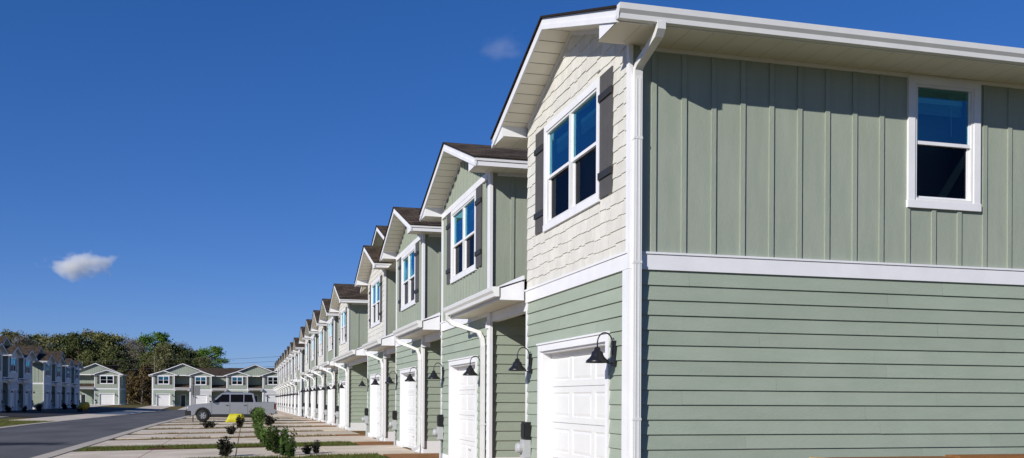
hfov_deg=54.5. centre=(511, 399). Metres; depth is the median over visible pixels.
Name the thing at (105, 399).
garage door
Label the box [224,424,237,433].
shrub
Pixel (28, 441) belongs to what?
road
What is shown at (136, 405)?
ground
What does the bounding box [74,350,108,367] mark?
tree
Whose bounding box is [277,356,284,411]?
townhouse
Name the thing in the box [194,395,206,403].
garage door
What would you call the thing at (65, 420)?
kerb
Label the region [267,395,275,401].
garage door
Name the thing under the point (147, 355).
evergreen tree
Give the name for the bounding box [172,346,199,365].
tree
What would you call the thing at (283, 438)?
shrub
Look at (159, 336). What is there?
pine tree
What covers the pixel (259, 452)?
driveways
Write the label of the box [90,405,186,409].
driveways
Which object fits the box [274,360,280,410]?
townhouse
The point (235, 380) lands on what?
window
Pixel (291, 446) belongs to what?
shrub
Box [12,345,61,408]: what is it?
townhouse
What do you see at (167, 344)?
tree
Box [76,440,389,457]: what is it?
grass
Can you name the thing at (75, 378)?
townhouse
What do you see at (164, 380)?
window
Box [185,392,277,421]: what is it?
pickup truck
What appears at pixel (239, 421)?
shrub
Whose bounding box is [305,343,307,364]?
window
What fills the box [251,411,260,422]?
shrub
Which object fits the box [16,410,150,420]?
driveways
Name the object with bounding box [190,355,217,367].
tree
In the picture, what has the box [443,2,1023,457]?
townhouse
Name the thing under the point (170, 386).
townhouse
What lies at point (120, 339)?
broadleaf tree
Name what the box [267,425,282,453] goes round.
shrub
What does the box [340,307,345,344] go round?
window
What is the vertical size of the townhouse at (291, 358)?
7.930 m
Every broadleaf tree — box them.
[0,328,30,345]
[36,334,75,357]
[75,329,116,357]
[106,333,138,381]
[126,339,152,402]
[145,344,179,386]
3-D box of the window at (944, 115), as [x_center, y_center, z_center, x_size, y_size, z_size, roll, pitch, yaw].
[5.674,-3.388,13.472,1.140,1.735,0.602,0,0,-15]
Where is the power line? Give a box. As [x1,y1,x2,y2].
[173,356,279,359]
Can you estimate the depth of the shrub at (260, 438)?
32.54 m
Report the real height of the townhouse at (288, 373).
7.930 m
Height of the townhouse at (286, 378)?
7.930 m
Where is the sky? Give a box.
[0,0,1023,367]
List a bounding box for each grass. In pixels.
[0,419,52,426]
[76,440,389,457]
[111,418,333,440]
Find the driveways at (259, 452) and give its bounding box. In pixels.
[53,412,417,457]
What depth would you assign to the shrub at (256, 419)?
40.67 m
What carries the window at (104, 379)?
in the townhouse at (100, 385)
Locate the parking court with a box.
[0,407,133,416]
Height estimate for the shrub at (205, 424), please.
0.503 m
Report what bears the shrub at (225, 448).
on the ground at (136, 405)
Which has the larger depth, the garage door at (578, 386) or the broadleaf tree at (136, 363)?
the broadleaf tree at (136, 363)
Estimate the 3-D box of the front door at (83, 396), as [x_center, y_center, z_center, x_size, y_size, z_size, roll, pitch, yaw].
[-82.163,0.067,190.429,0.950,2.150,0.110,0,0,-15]
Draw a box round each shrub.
[4,405,12,412]
[35,404,42,410]
[61,402,69,409]
[77,402,89,411]
[200,419,210,427]
[217,436,236,456]
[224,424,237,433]
[235,415,244,427]
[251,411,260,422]
[251,411,263,422]
[251,420,260,435]
[252,422,263,439]
[253,416,265,432]
[254,408,264,423]
[259,426,264,442]
[259,428,268,446]
[263,413,276,425]
[264,424,278,450]
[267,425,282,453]
[278,426,296,455]
[282,435,297,457]
[299,443,312,453]
[311,440,319,452]
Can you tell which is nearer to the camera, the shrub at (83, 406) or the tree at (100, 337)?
the shrub at (83, 406)
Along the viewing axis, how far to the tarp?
61.21 m
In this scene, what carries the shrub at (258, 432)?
on the ground at (136, 405)
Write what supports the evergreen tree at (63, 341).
on the ground at (136, 405)
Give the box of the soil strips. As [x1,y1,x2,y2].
[117,414,322,449]
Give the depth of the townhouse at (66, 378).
138.89 m
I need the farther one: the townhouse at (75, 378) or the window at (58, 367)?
the townhouse at (75, 378)
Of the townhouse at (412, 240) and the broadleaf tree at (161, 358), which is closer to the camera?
the townhouse at (412, 240)
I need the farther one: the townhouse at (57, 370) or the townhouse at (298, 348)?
the townhouse at (57, 370)
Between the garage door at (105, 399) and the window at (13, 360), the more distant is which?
the garage door at (105, 399)
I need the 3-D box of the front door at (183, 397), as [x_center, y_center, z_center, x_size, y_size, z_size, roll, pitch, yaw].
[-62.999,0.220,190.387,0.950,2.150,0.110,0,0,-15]
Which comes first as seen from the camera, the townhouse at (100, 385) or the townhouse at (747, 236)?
the townhouse at (747, 236)
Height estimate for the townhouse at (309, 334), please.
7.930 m
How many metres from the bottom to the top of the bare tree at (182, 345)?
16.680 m
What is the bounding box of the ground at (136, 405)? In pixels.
[0,403,410,457]
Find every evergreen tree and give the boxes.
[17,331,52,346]
[42,333,77,385]
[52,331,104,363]
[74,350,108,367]
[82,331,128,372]
[94,347,135,380]
[133,351,164,403]
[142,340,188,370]
[169,356,191,367]
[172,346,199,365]
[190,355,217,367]
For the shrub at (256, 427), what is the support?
on the soil strips
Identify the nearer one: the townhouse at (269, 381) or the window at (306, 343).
the window at (306, 343)
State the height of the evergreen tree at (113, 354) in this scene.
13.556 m
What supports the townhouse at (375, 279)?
on the ground at (136, 405)
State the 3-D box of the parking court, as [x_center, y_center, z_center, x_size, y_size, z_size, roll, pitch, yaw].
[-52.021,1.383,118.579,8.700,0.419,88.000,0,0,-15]
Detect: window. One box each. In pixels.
[11,357,15,372]
[26,360,30,374]
[46,363,49,376]
[57,365,60,377]
[67,367,69,378]
[76,369,78,379]
[100,375,113,383]
[158,376,168,384]
[195,377,205,384]
[232,377,242,384]
[267,377,276,384]
[298,351,299,370]
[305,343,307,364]
[311,336,313,360]
[319,329,321,356]
[328,320,332,351]
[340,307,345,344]
[371,276,380,327]
[401,245,415,310]
[450,189,476,283]
[543,77,600,231]
[906,75,981,211]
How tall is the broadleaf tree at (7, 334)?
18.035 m
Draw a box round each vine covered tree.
[125,370,141,403]
[126,363,155,403]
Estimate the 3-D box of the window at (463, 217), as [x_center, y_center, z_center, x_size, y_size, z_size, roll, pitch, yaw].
[-0.778,-3.419,21.320,0.602,1.630,2.520,0,0,-15]
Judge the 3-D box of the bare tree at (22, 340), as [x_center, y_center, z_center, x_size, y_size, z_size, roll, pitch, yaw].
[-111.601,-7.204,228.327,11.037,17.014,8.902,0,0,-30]
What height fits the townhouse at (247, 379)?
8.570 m
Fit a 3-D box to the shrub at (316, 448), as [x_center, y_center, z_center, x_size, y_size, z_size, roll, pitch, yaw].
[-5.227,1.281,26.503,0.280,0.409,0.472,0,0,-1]
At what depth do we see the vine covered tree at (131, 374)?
221.60 m
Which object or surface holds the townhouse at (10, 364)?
on the ground at (136, 405)
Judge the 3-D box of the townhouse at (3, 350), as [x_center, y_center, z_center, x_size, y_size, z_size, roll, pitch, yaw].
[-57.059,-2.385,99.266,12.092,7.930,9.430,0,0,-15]
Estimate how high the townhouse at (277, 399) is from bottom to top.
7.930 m
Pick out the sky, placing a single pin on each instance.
(203, 173)
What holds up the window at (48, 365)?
in the townhouse at (43, 383)
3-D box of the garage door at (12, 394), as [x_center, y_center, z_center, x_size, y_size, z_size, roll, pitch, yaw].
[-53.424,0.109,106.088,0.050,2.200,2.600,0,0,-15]
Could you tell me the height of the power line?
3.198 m
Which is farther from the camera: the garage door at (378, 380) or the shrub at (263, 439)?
the garage door at (378, 380)
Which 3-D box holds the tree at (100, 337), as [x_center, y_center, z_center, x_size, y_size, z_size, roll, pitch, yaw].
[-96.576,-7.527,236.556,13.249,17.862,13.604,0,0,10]
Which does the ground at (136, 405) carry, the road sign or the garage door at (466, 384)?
the road sign
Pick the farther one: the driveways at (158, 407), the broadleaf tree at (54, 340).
the broadleaf tree at (54, 340)
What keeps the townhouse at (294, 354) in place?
on the ground at (136, 405)
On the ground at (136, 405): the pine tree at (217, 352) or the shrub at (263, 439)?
the pine tree at (217, 352)
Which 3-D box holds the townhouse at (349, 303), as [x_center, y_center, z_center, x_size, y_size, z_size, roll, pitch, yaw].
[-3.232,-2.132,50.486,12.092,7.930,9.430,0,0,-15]
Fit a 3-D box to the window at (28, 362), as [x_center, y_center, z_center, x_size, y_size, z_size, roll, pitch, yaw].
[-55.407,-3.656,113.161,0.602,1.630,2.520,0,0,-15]
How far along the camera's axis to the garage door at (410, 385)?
28.99 m
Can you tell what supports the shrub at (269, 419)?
on the ground at (136, 405)
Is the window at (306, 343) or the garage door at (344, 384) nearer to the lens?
the garage door at (344, 384)
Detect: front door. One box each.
[81,394,85,402]
[181,395,185,405]
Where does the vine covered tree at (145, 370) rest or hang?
on the ground at (136, 405)
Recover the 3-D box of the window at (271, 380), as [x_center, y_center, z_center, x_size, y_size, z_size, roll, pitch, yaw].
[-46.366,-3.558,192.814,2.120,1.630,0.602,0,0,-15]
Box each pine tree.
[130,331,172,369]
[192,345,233,367]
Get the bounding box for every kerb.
[0,411,155,428]
[31,415,194,457]
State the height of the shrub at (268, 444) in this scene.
0.809 m
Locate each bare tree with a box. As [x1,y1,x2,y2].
[9,333,37,345]
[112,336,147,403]
[171,342,196,364]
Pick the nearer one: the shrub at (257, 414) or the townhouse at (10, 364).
the shrub at (257, 414)
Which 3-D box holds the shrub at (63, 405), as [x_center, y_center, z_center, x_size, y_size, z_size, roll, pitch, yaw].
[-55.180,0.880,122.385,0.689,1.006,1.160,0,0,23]
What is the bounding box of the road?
[0,408,185,457]
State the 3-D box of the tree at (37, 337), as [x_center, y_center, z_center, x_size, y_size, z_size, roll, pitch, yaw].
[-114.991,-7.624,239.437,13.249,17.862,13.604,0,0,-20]
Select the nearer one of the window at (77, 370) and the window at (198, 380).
the window at (77, 370)
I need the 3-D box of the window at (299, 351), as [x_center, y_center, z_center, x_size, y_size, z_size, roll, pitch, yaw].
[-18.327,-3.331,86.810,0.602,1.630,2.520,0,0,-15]
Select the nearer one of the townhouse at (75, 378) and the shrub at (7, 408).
the shrub at (7, 408)
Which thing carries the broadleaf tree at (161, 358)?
on the ground at (136, 405)
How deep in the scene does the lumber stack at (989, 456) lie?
12.35 m
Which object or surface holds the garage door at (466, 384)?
in the townhouse at (475, 201)
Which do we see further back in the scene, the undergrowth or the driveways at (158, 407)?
the undergrowth
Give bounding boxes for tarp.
[225,414,244,421]
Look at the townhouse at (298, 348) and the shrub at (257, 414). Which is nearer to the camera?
the shrub at (257, 414)
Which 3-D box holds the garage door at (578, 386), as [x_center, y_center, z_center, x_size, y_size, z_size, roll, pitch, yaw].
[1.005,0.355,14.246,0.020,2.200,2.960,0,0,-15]
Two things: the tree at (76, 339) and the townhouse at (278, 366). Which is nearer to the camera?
the townhouse at (278, 366)
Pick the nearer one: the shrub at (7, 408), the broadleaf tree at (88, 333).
the shrub at (7, 408)
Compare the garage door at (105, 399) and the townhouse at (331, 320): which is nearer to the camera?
the townhouse at (331, 320)
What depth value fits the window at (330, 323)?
54.54 m
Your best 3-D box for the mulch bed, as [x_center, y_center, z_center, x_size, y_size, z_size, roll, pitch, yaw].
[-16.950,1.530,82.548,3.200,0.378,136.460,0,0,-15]
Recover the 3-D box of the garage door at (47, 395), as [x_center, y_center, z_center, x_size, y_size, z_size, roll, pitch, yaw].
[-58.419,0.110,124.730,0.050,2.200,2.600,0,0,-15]
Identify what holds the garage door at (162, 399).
in the townhouse at (170, 386)
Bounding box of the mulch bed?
[276,410,438,457]
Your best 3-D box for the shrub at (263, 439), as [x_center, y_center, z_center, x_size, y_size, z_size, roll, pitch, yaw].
[-7.488,1.171,30.105,0.364,0.647,0.403,0,0,1]
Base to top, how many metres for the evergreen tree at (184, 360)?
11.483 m
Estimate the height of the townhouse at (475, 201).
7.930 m
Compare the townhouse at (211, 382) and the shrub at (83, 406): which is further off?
the townhouse at (211, 382)
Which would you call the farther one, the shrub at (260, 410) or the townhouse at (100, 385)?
the townhouse at (100, 385)
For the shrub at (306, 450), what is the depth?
25.96 m
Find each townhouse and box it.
[0,336,31,410]
[0,342,17,410]
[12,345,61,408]
[18,349,37,409]
[44,351,79,407]
[52,356,71,408]
[71,360,83,406]
[80,363,129,404]
[148,363,203,406]
[187,368,226,404]
[223,364,270,401]
[259,368,276,401]
[273,362,278,407]
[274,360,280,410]
[276,358,282,410]
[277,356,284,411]
[279,353,287,412]
[281,350,293,412]
[283,346,293,413]
[286,342,297,414]
[289,337,304,416]
[299,319,317,419]
[299,327,317,417]
[305,310,326,421]
[312,299,366,424]
[321,284,367,430]
[332,225,683,440]
[362,207,776,452]
[393,142,942,457]
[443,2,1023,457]
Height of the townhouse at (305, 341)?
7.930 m
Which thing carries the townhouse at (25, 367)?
on the ground at (136, 405)
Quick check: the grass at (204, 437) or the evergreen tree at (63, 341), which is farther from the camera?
the evergreen tree at (63, 341)
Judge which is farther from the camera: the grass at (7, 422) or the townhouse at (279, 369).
the townhouse at (279, 369)
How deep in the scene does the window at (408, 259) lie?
28.63 m
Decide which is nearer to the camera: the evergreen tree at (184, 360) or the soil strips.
the soil strips
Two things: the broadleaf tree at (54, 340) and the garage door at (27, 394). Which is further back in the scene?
the broadleaf tree at (54, 340)
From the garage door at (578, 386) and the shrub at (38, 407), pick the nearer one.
the garage door at (578, 386)
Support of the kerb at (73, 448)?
on the road
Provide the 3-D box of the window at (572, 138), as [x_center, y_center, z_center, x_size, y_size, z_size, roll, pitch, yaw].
[1.098,-3.409,14.317,0.602,1.630,2.520,0,0,-15]
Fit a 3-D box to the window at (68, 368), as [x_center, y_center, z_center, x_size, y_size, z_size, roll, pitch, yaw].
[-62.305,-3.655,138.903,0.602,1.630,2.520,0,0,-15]
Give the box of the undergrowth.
[70,356,150,402]
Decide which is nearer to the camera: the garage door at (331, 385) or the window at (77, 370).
the garage door at (331, 385)
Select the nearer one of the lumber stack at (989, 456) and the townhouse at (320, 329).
the lumber stack at (989, 456)
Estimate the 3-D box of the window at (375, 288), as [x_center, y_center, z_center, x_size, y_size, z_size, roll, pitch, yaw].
[-4.831,-3.440,35.557,0.142,1.630,2.520,0,0,-15]
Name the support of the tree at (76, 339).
on the ground at (136, 405)
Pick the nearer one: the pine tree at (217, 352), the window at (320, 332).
the window at (320, 332)
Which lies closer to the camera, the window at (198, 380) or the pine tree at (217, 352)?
the window at (198, 380)
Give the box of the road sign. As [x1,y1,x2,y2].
[191,385,199,421]
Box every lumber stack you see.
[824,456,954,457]
[945,454,1023,457]
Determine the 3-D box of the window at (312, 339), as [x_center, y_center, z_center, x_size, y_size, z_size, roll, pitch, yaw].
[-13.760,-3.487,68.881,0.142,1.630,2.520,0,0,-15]
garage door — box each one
[11,390,13,409]
[26,391,28,409]
[46,392,48,408]
[100,394,113,404]
[157,394,169,405]
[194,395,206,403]
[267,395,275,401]
[331,385,331,419]
[344,384,344,425]
[375,379,379,437]
[407,373,414,448]
[458,365,474,457]
[551,346,604,457]

